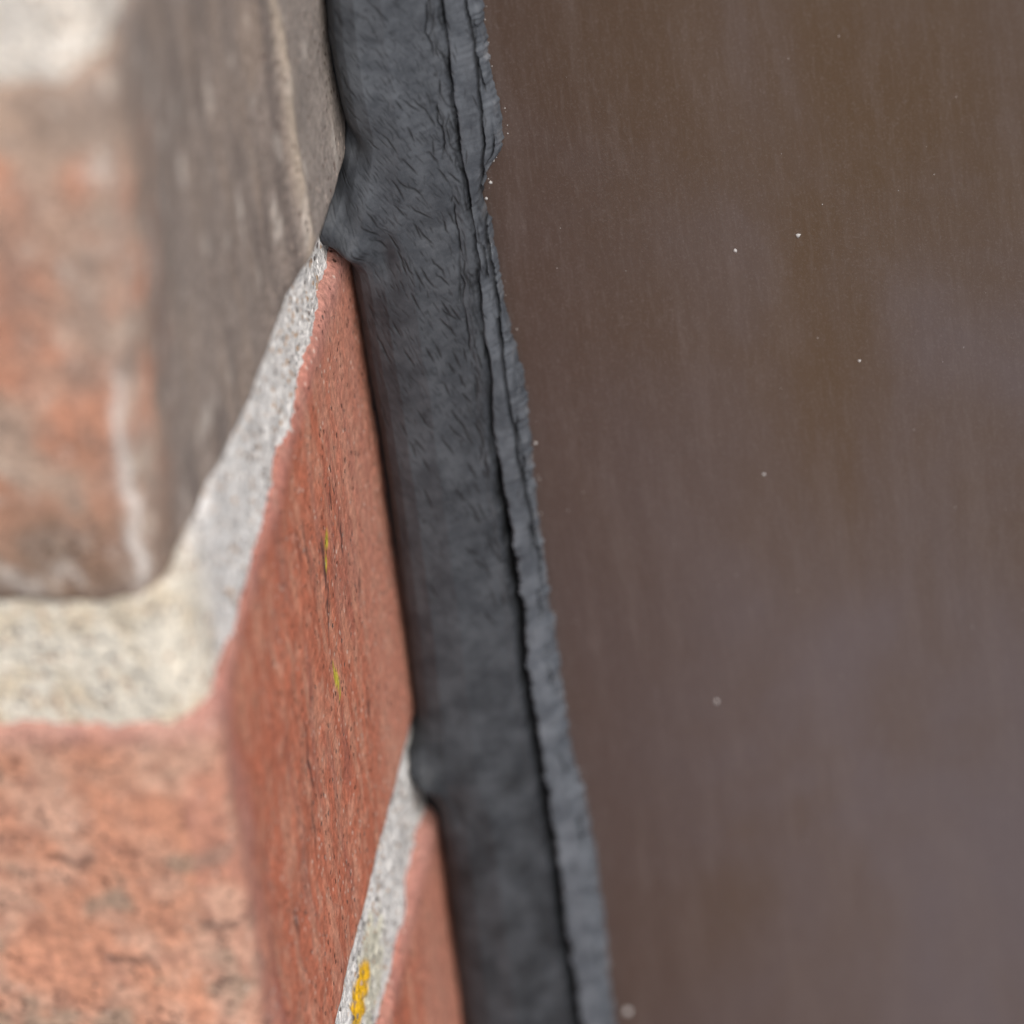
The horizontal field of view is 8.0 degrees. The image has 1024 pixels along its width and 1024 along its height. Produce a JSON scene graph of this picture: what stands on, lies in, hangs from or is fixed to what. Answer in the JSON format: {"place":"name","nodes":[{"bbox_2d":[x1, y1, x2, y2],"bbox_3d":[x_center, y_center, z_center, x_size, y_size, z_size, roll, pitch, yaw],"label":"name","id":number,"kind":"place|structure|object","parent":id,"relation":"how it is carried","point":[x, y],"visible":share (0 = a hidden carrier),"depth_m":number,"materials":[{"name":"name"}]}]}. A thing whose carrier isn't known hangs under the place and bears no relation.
{"place":"outdoors","nodes":[
{"label":"outdoors","id":0,"kind":"place"},
{"label":"ground","id":1,"kind":"structure","parent":0,"visible":0},
{"bbox_2d":[483,0,1023,1023],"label":"brown door frame","id":2,"kind":"object","parent":1,"relation":"on","point":[785,830],"depth_m":0.79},
{"bbox_2d":[319,0,615,1023],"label":"sealant joint","id":3,"kind":"object","parent":2,"relation":"attached to","point":[407,230],"visible":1,"depth_m":0.79,"materials":[{"name":"rubber"}]},
{"bbox_2d":[484,6,985,1015],"bbox_3d":[0.033,0.004,0.794,0.063,0.141,0.001,-1,35,11],"label":"dust grit","id":4,"kind":"object","parent":2,"relation":"attached to","point":[626,1010],"visible":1,"depth_m":0.79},
{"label":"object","id":5,"kind":"object","parent":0,"visible":0},
{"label":"bricks","id":6,"kind":"object","parent":5,"relation":"attached to","visible":0},
{"bbox_2d":[375,805,462,1023],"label":"bottom corner brick","id":7,"kind":"object","parent":6,"relation":"on","point":[422,986],"visible":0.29,"depth_m":0.81,"materials":[{"name":"red brick"}]},
{"bbox_2d":[335,722,424,1023],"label":"bed joint","id":8,"kind":"object","parent":7,"relation":"on","point":[368,971],"visible":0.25,"depth_m":0.80,"materials":[{"name":"grey concrete"}]},
{"bbox_2d":[0,246,413,1023],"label":"red corner brick","id":9,"kind":"object","parent":8,"relation":"on","point":[210,858],"visible":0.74,"depth_m":0.73,"materials":[{"name":"red brick"}]},
{"bbox_2d":[0,238,328,725],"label":"bed joint","id":10,"kind":"object","parent":9,"relation":"on","point":[154,652],"visible":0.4,"depth_m":0.71,"materials":[{"name":"grey concrete"}]},
{"bbox_2d":[0,0,345,602],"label":"weathered corner brick","id":11,"kind":"object","parent":10,"relation":"on","point":[169,171],"visible":1,"depth_m":0.70,"materials":[{"name":"brick"}]},
{"bbox_2d":[0,0,120,83],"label":"bed joint","id":12,"kind":"object","parent":11,"relation":"on","point":[54,40],"visible":1,"depth_m":0.67,"materials":[{"name":"grey concrete"}]}
]}

